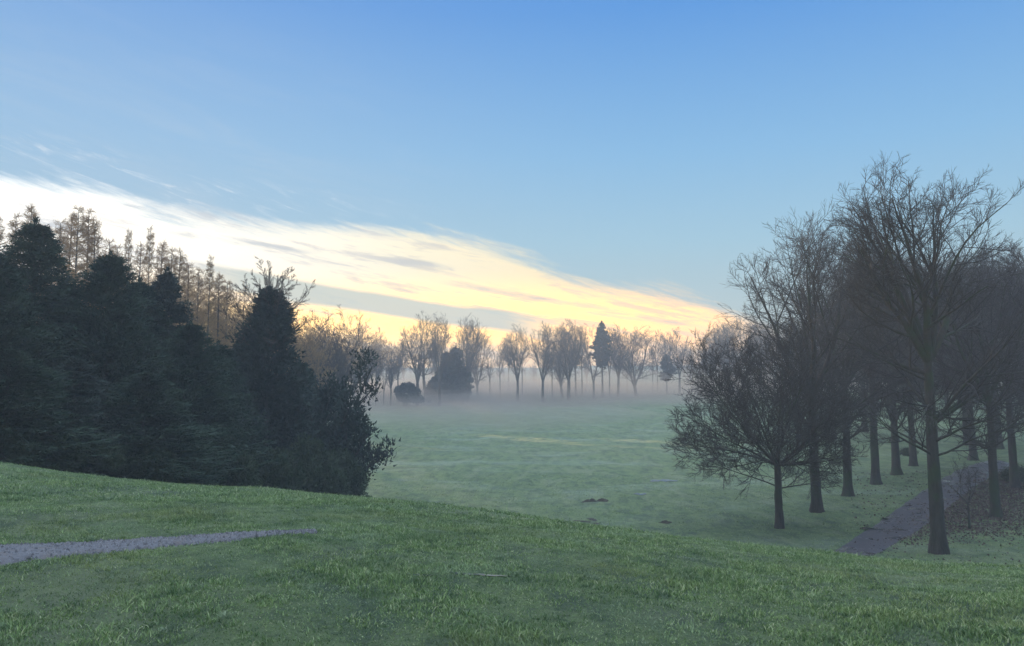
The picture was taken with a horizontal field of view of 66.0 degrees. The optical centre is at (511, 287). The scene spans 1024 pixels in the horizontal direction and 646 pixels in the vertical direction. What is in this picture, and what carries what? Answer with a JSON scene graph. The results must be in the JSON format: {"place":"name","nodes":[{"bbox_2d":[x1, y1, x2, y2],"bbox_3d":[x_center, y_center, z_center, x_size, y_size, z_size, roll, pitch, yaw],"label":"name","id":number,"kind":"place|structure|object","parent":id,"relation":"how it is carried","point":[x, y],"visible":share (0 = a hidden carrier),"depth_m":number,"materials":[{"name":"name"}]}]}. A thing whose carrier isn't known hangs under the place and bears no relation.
{"place":"outdoors","nodes":[
{"label":"outdoors","id":0,"kind":"place"},
{"bbox_2d":[0,528,316,565],"bbox_3d":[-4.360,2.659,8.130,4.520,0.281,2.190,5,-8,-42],"label":"path","id":1,"kind":"structure","parent":0,"point":[7,560],"depth_m":7.76,"materials":[{"name":"grey gravel"}]},
{"bbox_2d":[0,366,1023,645],"bbox_3d":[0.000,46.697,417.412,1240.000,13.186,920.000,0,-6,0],"label":"ground","id":2,"kind":"structure","parent":0,"point":[530,434],"depth_m":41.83,"materials":[{"name":"green plant"}]},
{"bbox_2d":[4,212,23,260],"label":"larch","id":3,"kind":"object","parent":2,"relation":"on","point":[13,225],"visible":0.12,"depth_m":64.74,"materials":[{"name":"brown plant"}]},
{"bbox_2d":[0,424,45,466],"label":"shrub","id":4,"kind":"object","parent":2,"relation":"on","point":[9,443],"visible":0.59,"depth_m":29.31,"materials":[{"name":"green plant"}]},
{"bbox_2d":[16,202,43,319],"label":"larch","id":5,"kind":"object","parent":2,"relation":"on","point":[33,214],"visible":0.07,"depth_m":60.94,"materials":[{"name":"brown plant"}]},
{"bbox_2d":[0,254,80,424],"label":"dark conifer","id":6,"kind":"object","parent":2,"relation":"on","point":[21,338],"visible":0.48,"depth_m":34.11,"materials":[{"name":"green plant"}]},
{"bbox_2d":[0,429,88,471],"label":"shrub","id":7,"kind":"object","parent":2,"relation":"on","point":[57,455],"visible":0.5,"depth_m":30.31,"materials":[{"name":"green plant"}]},
{"bbox_2d":[0,216,107,423],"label":"dark conifer","id":8,"kind":"object","parent":2,"relation":"on","point":[41,251],"visible":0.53,"depth_m":36.92,"materials":[{"name":"green plant"}]},
{"bbox_2d":[46,219,73,292],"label":"larch","id":9,"kind":"object","parent":2,"relation":"on","point":[59,232],"visible":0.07,"depth_m":62.67,"materials":[{"name":"brown plant"}]},
{"bbox_2d":[0,347,132,466],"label":"dark conifer","id":10,"kind":"object","parent":2,"relation":"on","point":[12,376],"visible":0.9,"depth_m":30.48,"materials":[{"name":"green plant"}]},
{"bbox_2d":[60,212,86,283],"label":"larch","id":11,"kind":"object","parent":2,"relation":"on","point":[70,226],"visible":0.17,"depth_m":64.55,"materials":[{"name":"brown plant"}]},
{"bbox_2d":[55,205,95,308],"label":"larch","id":12,"kind":"object","parent":2,"relation":"on","point":[76,267],"visible":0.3,"depth_m":61.43,"materials":[{"name":"brown plant"}]},
{"bbox_2d":[72,207,98,281],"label":"larch","id":13,"kind":"object","parent":2,"relation":"on","point":[85,231],"visible":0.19,"depth_m":64.70,"materials":[{"name":"brown plant"}]},
{"bbox_2d":[78,219,105,308],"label":"larch","id":14,"kind":"object","parent":2,"relation":"on","point":[92,251],"visible":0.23,"depth_m":62.49,"materials":[{"name":"brown plant"}]},
{"bbox_2d":[54,436,140,478],"bbox_3d":[-17.463,7.110,32.289,4.128,2.038,3.840,2,-6,-19],"label":"shrub","id":15,"kind":"object","parent":2,"relation":"on","point":[122,465],"visible":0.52,"depth_m":32.06,"materials":[{"name":"green plant"}]},
{"bbox_2d":[23,355,175,477],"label":"dark conifer","id":16,"kind":"object","parent":2,"relation":"on","point":[80,369],"visible":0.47,"depth_m":33.40,"materials":[{"name":"green plant"}]},
{"bbox_2d":[101,236,116,307],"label":"larch","id":17,"kind":"object","parent":2,"relation":"on","point":[110,247],"visible":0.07,"depth_m":66.68,"materials":[{"name":"brown plant"}]},
{"bbox_2d":[45,250,204,449],"bbox_3d":[-20.276,4.457,38.581,9.824,12.798,10.200,0,-6,4],"label":"dark conifer","id":18,"kind":"object","parent":2,"relation":"on","point":[107,278],"visible":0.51,"depth_m":38.43,"materials":[{"name":"green plant"}]},
{"bbox_2d":[123,228,135,289],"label":"larch","id":19,"kind":"object","parent":2,"relation":"on","point":[128,248],"visible":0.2,"depth_m":66.56,"materials":[{"name":"brown plant"}]},
{"bbox_2d":[91,438,184,482],"bbox_3d":[-16.382,7.781,34.226,4.081,2.538,3.661,2,-6,-23],"label":"shrub","id":20,"kind":"object","parent":2,"relation":"on","point":[163,452],"visible":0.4,"depth_m":33.59,"materials":[{"name":"green plant"}]},
{"bbox_2d":[131,241,150,282],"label":"larch","id":21,"kind":"object","parent":2,"relation":"on","point":[140,271],"visible":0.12,"depth_m":70.46,"materials":[{"name":"brown plant"}]},
{"bbox_2d":[137,225,156,285],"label":"larch","id":22,"kind":"object","parent":2,"relation":"on","point":[149,250],"visible":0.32,"depth_m":64.48,"materials":[{"name":"brown plant"}]},
{"bbox_2d":[97,277,199,426],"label":"dark conifer","id":23,"kind":"object","parent":2,"relation":"on","point":[147,289],"visible":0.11,"depth_m":41.92,"materials":[{"name":"green plant"}]},
{"bbox_2d":[149,238,173,287],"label":"larch","id":24,"kind":"object","parent":2,"relation":"on","point":[161,254],"visible":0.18,"depth_m":67.39,"materials":[{"name":"brown plant"}]},
{"bbox_2d":[83,370,248,485],"bbox_3d":[-16.435,6.748,35.631,9.138,5.964,9.488,-1,-6,9],"label":"dark conifer","id":25,"kind":"object","parent":2,"relation":"on","point":[146,406],"visible":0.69,"depth_m":35.21,"materials":[{"name":"green plant"}]},
{"bbox_2d":[159,247,191,325],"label":"larch","id":26,"kind":"object","parent":2,"relation":"on","point":[168,264],"visible":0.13,"depth_m":66.66,"materials":[{"name":"brown plant"}]},
{"bbox_2d":[130,267,232,448],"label":"dark conifer","id":27,"kind":"object","parent":2,"relation":"on","point":[167,283],"visible":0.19,"depth_m":42.80,"materials":[{"name":"green plant"}]},
{"bbox_2d":[172,248,192,323],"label":"larch","id":28,"kind":"object","parent":2,"relation":"on","point":[180,270],"visible":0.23,"depth_m":68.43,"materials":[{"name":"brown plant"}]},
{"bbox_2d":[180,262,201,324],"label":"larch","id":29,"kind":"object","parent":2,"relation":"on","point":[188,285],"visible":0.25,"depth_m":70.38,"materials":[{"name":"brown plant"}]},
{"bbox_2d":[173,446,225,485],"bbox_3d":[-15.652,8.900,37.365,4.023,3.090,4.325,2,-6,-15],"label":"shrub","id":30,"kind":"object","parent":2,"relation":"on","point":[208,472],"visible":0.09,"depth_m":36.62,"materials":[{"name":"green plant"}]},
{"bbox_2d":[189,267,221,345],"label":"larch","id":31,"kind":"object","parent":2,"relation":"on","point":[199,287],"visible":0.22,"depth_m":72.05,"materials":[{"name":"brown plant"}]},
{"bbox_2d":[173,278,242,345],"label":"bare tree","id":32,"kind":"object","parent":2,"relation":"on","point":[205,299],"visible":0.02,"depth_m":88.97,"materials":[{"name":"brown plant"}]},
{"bbox_2d":[196,255,221,350],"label":"larch","id":33,"kind":"object","parent":2,"relation":"on","point":[210,265],"visible":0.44,"depth_m":68.24,"materials":[{"name":"brown plant"}]},
{"bbox_2d":[181,272,252,349],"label":"bare tree","id":34,"kind":"object","parent":2,"relation":"on","point":[245,311],"visible":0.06,"depth_m":84.47,"materials":[{"name":"brown plant"}]},
{"bbox_2d":[149,320,287,486],"bbox_3d":[-16.954,6.872,40.402,9.138,10.441,9.488,-2,-6,17],"label":"dark conifer","id":35,"kind":"object","parent":2,"relation":"on","point":[190,342],"visible":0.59,"depth_m":40.31,"materials":[{"name":"green plant"}]},
{"bbox_2d":[203,272,233,348],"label":"larch","id":36,"kind":"object","parent":2,"relation":"on","point":[219,302],"visible":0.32,"depth_m":71.99,"materials":[{"name":"brown plant"}]},
{"bbox_2d":[199,289,251,343],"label":"bare tree","id":37,"kind":"object","parent":2,"relation":"on","point":[236,293],"visible":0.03,"depth_m":92.99,"materials":[{"name":"brown plant"}]},
{"bbox_2d":[211,279,241,358],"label":"larch","id":38,"kind":"object","parent":2,"relation":"on","point":[227,292],"visible":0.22,"depth_m":75.96,"materials":[{"name":"brown plant"}]},
{"bbox_2d":[207,433,262,486],"bbox_3d":[-14.603,9.630,40.221,3.827,4.353,4.267,4,-7,-31],"label":"shrub","id":39,"kind":"object","parent":2,"relation":"on","point":[246,457],"visible":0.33,"depth_m":39.49,"materials":[{"name":"green plant"}]},
{"bbox_2d":[203,340,277,465],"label":"dark conifer","id":40,"kind":"object","parent":2,"relation":"on","point":[232,366],"visible":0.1,"depth_m":44.56,"materials":[{"name":"green plant"}]},
{"bbox_2d":[215,257,325,466],"bbox_3d":[-15.169,6.157,48.673,8.228,16.438,8.548,-4,-7,31],"label":"spiky conifer","id":41,"kind":"object","parent":2,"relation":"on","point":[268,329],"visible":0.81,"depth_m":48.03,"materials":[{"name":"green plant"}]},
{"bbox_2d":[253,445,306,490],"bbox_3d":[-13.300,10.875,43.077,4.325,4.437,4.023,-4,-7,36],"label":"shrub","id":42,"kind":"object","parent":2,"relation":"on","point":[276,475],"visible":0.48,"depth_m":42.55,"materials":[{"name":"green plant"}]},
{"bbox_2d":[266,312,318,371],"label":"bare tree","id":43,"kind":"object","parent":2,"relation":"on","point":[299,345],"visible":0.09,"depth_m":92.55,"materials":[{"name":"brown plant"}]},
{"bbox_2d":[274,358,323,432],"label":"dark conifer","id":44,"kind":"object","parent":2,"relation":"on","point":[304,366],"visible":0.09,"depth_m":55.61,"materials":[{"name":"plant"}]},
{"bbox_2d":[274,315,337,387],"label":"bare tree","id":45,"kind":"object","parent":2,"relation":"on","point":[315,351],"visible":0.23,"depth_m":94.16,"materials":[{"name":"brown plant"}]},
{"bbox_2d":[279,432,350,495],"bbox_3d":[-11.912,11.215,46.205,4.823,5.474,4.326,-3,-6,24],"label":"shrub","id":46,"kind":"object","parent":2,"relation":"on","point":[313,458],"visible":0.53,"depth_m":45.59,"materials":[{"name":"green plant"}]},
{"bbox_2d":[296,314,346,376],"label":"bare tree","id":47,"kind":"object","parent":2,"relation":"on","point":[317,318],"visible":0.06,"depth_m":111.69,"materials":[{"name":"brown plant"}]},
{"bbox_2d":[297,320,355,389],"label":"oak tree","id":48,"kind":"object","parent":2,"relation":"on","point":[330,364],"visible":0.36,"depth_m":99.04,"materials":[{"name":"brown plant"}]},
{"bbox_2d":[260,346,400,482],"bbox_3d":[-12.709,9.383,52.014,9.404,11.161,9.528,-3,-6,24],"label":"open evergreen","id":49,"kind":"object","parent":2,"relation":"on","point":[345,427],"visible":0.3,"depth_m":51.52,"materials":[{"name":"green plant"}]},
{"bbox_2d":[313,321,357,384],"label":"bare tree","id":50,"kind":"object","parent":2,"relation":"on","point":[339,347],"visible":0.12,"depth_m":117.59,"materials":[{"name":"brown plant"}]},
{"bbox_2d":[303,304,384,404],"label":"bare tree","id":51,"kind":"object","parent":2,"relation":"on","point":[335,346],"visible":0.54,"depth_m":104.93,"materials":[{"name":"brown plant"}]},
{"bbox_2d":[319,447,372,496],"bbox_3d":[-10.503,12.178,48.895,4.206,4.658,4.521,0,-6,-3],"label":"shrub","id":52,"kind":"object","parent":2,"relation":"on","point":[356,474],"visible":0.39,"depth_m":48.49,"materials":[{"name":"green plant"}]},
{"bbox_2d":[336,315,379,399],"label":"bare tree","id":53,"kind":"object","parent":2,"relation":"on","point":[353,341],"visible":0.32,"depth_m":189.12,"materials":[{"name":"brown plant"}]},
{"bbox_2d":[347,324,389,401],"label":"bare tree","id":54,"kind":"object","parent":2,"relation":"on","point":[380,344],"visible":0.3,"depth_m":199.20,"materials":[{"name":"brown plant"}]},
{"bbox_2d":[382,341,401,404],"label":"bare tree","id":55,"kind":"object","parent":2,"relation":"on","point":[391,369],"visible":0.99,"depth_m":185.54,"materials":[{"name":"brown plant"}]},
{"bbox_2d":[394,336,408,402],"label":"bare tree","id":56,"kind":"object","parent":2,"relation":"on","point":[402,356],"visible":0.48,"depth_m":193.94,"materials":[{"name":"brown plant"}]},
{"bbox_2d":[393,382,424,405],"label":"clipped bush","id":57,"kind":"object","parent":2,"relation":"on","point":[410,389],"visible":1,"depth_m":181.95,"materials":[{"name":"green plant"}]},
{"bbox_2d":[395,313,441,405],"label":"bare tree","id":58,"kind":"object","parent":2,"relation":"on","point":[413,355],"visible":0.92,"depth_m":184.00,"materials":[{"name":"brown plant"}]},
{"bbox_2d":[400,311,441,398],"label":"bare tree","id":59,"kind":"object","parent":2,"relation":"on","point":[423,378],"visible":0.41,"depth_m":199.15,"materials":[{"name":"brown plant"}]},
{"bbox_2d":[423,376,444,402],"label":"bush","id":60,"kind":"object","parent":2,"relation":"on","point":[430,391],"visible":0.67,"depth_m":195.65,"materials":[{"name":"grey plant"}]},
{"bbox_2d":[427,312,455,405],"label":"bare tree","id":61,"kind":"object","parent":2,"relation":"on","point":[442,364],"visible":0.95,"depth_m":185.53,"materials":[{"name":"brown plant"}]},
{"bbox_2d":[431,352,462,402],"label":"evergreen","id":62,"kind":"object","parent":2,"relation":"on","point":[446,376],"visible":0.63,"depth_m":194.62,"materials":[{"name":"green plant"}]},
{"bbox_2d":[443,346,474,402],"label":"evergreen","id":63,"kind":"object","parent":2,"relation":"on","point":[460,369],"visible":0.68,"depth_m":196.71,"materials":[{"name":"green plant"}]},
{"bbox_2d":[451,313,487,401],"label":"bare tree","id":64,"kind":"object","parent":2,"relation":"on","point":[470,362],"visible":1,"depth_m":198.56,"materials":[{"name":"brown plant"}]},
{"bbox_2d":[462,327,495,397],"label":"bare tree","id":65,"kind":"object","parent":2,"relation":"on","point":[476,371],"visible":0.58,"depth_m":211.12,"materials":[{"name":"brown plant"}]},
{"bbox_2d":[493,338,507,396],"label":"bare tree","id":66,"kind":"object","parent":2,"relation":"on","point":[501,360],"visible":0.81,"depth_m":219.27,"materials":[{"name":"brown plant"}]},
{"bbox_2d":[0,460,1023,570],"bbox_3d":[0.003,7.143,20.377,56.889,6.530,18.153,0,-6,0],"label":"grass","id":67,"kind":"structure","parent":2,"relation":"on","point":[98,482],"depth_m":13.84,"materials":[{"name":"green plant"}]},
{"bbox_2d":[494,324,538,401],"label":"bare tree","id":68,"kind":"object","parent":2,"relation":"on","point":[512,355],"visible":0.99,"depth_m":196.04,"materials":[{"name":"brown plant"}]},
{"bbox_2d":[527,321,556,401],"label":"bare tree","id":69,"kind":"object","parent":2,"relation":"on","point":[544,355],"visible":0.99,"depth_m":197.06,"materials":[{"name":"brown plant"}]},
{"bbox_2d":[538,322,584,397],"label":"bare tree","id":70,"kind":"object","parent":2,"relation":"on","point":[561,377],"visible":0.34,"depth_m":209.57,"materials":[{"name":"brown plant"}]},
{"bbox_2d":[550,318,587,400],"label":"bare tree","id":71,"kind":"object","parent":2,"relation":"on","point":[570,361],"visible":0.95,"depth_m":201.89,"materials":[{"name":"brown plant"}]},
{"bbox_2d":[576,327,590,395],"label":"slim tree","id":72,"kind":"object","parent":2,"relation":"on","point":[581,361],"visible":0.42,"depth_m":220.41,"materials":[{"name":"brown plant"}]},
{"bbox_2d":[577,323,609,398],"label":"bare tree","id":73,"kind":"object","parent":2,"relation":"on","point":[594,375],"visible":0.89,"depth_m":210.03,"materials":[{"name":"brown plant"}]},
{"bbox_2d":[588,321,613,397],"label":"dark conifer","id":74,"kind":"object","parent":2,"relation":"on","point":[605,339],"visible":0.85,"depth_m":216.83,"materials":[{"name":"grey plant"}]},
{"bbox_2d":[607,323,630,396],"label":"bare tree","id":75,"kind":"object","parent":2,"relation":"on","point":[615,343],"visible":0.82,"depth_m":218.23,"materials":[{"name":"brown plant"}]},
{"bbox_2d":[609,324,665,395],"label":"bare tree","id":76,"kind":"object","parent":2,"relation":"on","point":[631,370],"visible":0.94,"depth_m":217.47,"materials":[{"name":"brown plant"}]},
{"bbox_2d":[650,329,664,392],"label":"slim tree","id":77,"kind":"object","parent":2,"relation":"on","point":[659,344],"visible":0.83,"depth_m":240.96,"materials":[{"name":"brown plant"}]},
{"bbox_2d":[658,354,677,393],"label":"pine","id":78,"kind":"object","parent":2,"relation":"on","point":[669,369],"visible":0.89,"depth_m":223.70,"materials":[{"name":"green plant"}]},
{"bbox_2d":[662,327,695,393],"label":"bare tree","id":79,"kind":"object","parent":2,"relation":"on","point":[676,351],"visible":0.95,"depth_m":220.42,"materials":[{"name":"brown plant"}]},
{"bbox_2d":[677,345,696,386],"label":"bare tree","id":80,"kind":"object","parent":2,"relation":"on","point":[687,378],"visible":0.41,"depth_m":287.68,"materials":[{"name":"brown plant"}]},
{"bbox_2d":[695,331,726,391],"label":"bare tree","id":81,"kind":"object","parent":2,"relation":"on","point":[707,346],"visible":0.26,"depth_m":224.33,"materials":[{"name":"brown plant"}]},
{"bbox_2d":[705,318,738,387],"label":"bare tree","id":82,"kind":"object","parent":2,"relation":"on","point":[715,334],"visible":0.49,"depth_m":219.66,"materials":[{"name":"brown plant"}]},
{"bbox_2d":[711,314,771,380],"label":"bare tree","id":83,"kind":"object","parent":2,"relation":"on","point":[738,333],"visible":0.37,"depth_m":215.91,"materials":[{"name":"brown plant"}]},
{"bbox_2d":[738,318,773,388],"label":"bare tree","id":84,"kind":"object","parent":2,"relation":"on","point":[760,339],"visible":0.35,"depth_m":210.80,"materials":[{"name":"brown plant"}]},
{"bbox_2d":[660,315,879,528],"bbox_3d":[14.445,7.901,45.208,12.431,12.540,11.587,1,-6,-6],"label":"round tree","id":85,"kind":"object","parent":2,"relation":"on","point":[740,404],"visible":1,"depth_m":44.32,"materials":[{"name":"brown plant"}]},
{"bbox_2d":[764,323,831,447],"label":"bare tree","id":86,"kind":"object","parent":2,"relation":"on","point":[794,367],"visible":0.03,"depth_m":97.65,"materials":[{"name":"brown plant"}]},
{"bbox_2d":[711,195,905,512],"bbox_3d":[19.914,4.572,52.041,11.683,20.798,12.370,5,-8,-39],"label":"bare tree","id":87,"kind":"object","parent":2,"relation":"on","point":[816,505],"visible":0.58,"depth_m":50.70,"materials":[{"name":"brown plant"}]},
{"bbox_2d":[762,225,918,496],"bbox_3d":[25.171,5.424,58.958,11.045,21.025,11.937,1,-6,-9],"label":"bare tree","id":88,"kind":"object","parent":2,"relation":"on","point":[848,483],"visible":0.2,"depth_m":58.26,"materials":[{"name":"brown plant"}]},
{"bbox_2d":[798,239,941,484],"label":"bare tree","id":89,"kind":"object","parent":2,"relation":"on","point":[875,477],"visible":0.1,"depth_m":65.84,"materials":[{"name":"brown plant"}]},
{"bbox_2d":[824,245,963,474],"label":"bare tree","id":90,"kind":"object","parent":2,"relation":"on","point":[896,469],"visible":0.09,"depth_m":71.54,"materials":[{"name":"grey plant"}]},
{"bbox_2d":[837,258,968,465],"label":"bare tree","id":91,"kind":"object","parent":2,"relation":"on","point":[913,460],"visible":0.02,"depth_m":78.03,"materials":[{"name":"grey plant"}]},
{"bbox_2d":[819,152,1023,554],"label":"bare tree","id":92,"kind":"object","parent":2,"relation":"on","point":[926,341],"visible":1,"depth_m":37.29,"materials":[{"name":"brown plant"}]},
{"bbox_2d":[851,469,1023,563],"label":"leaf litter","id":93,"kind":"object","parent":2,"relation":"on","point":[960,502],"visible":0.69,"depth_m":49.06,"materials":[{"name":"brown plant"}]},
{"bbox_2d":[914,252,1007,460],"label":"bare tree","id":94,"kind":"object","parent":2,"relation":"on","point":[971,452],"visible":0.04,"depth_m":81.95,"materials":[{"name":"grey plant"}]},
{"bbox_2d":[900,238,1023,517],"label":"bare tree","id":95,"kind":"object","parent":2,"relation":"on","point":[995,503],"visible":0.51,"depth_m":48.25,"materials":[{"name":"brown plant"}]},
{"bbox_2d":[947,457,983,527],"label":"sapling","id":96,"kind":"object","parent":2,"relation":"on","point":[968,478],"visible":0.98,"depth_m":44.02,"materials":[{"name":"brown plant"}]},
{"bbox_2d":[917,233,1023,487],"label":"bare tree","id":97,"kind":"object","parent":2,"relation":"on","point":[1014,479],"visible":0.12,"depth_m":62.19,"materials":[{"name":"grey plant"}]},
{"bbox_2d":[944,254,1023,448],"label":"bare tree","id":98,"kind":"object","parent":2,"relation":"on","point":[1001,445],"visible":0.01,"depth_m":90.57,"materials":[{"name":"grey plant"}]},
{"bbox_2d":[960,260,1023,425],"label":"bare tree","id":99,"kind":"object","parent":2,"relation":"on","point":[1001,345],"visible":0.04,"depth_m":72.10,"materials":[{"name":"grey plant"}]},
{"bbox_2d":[980,258,1023,415],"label":"bare tree","id":100,"kind":"object","parent":2,"relation":"on","point":[1011,344],"visible":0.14,"depth_m":59.22,"materials":[{"name":"grey plant"}]},
{"bbox_2d":[999,463,1023,482],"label":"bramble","id":101,"kind":"object","parent":2,"relation":"on","point":[1005,474],"visible":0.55,"depth_m":64.94,"materials":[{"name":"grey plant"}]},
{"bbox_2d":[0,0,1023,367],"label":"sky","id":102,"kind":"structure","parent":0,"point":[503,163],"materials":[{"name":"blue"}]},
{"bbox_2d":[831,460,1020,556],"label":"path","id":103,"kind":"structure","parent":0,"point":[864,539],"depth_m":47.45,"materials":[{"name":"grey gravel"}]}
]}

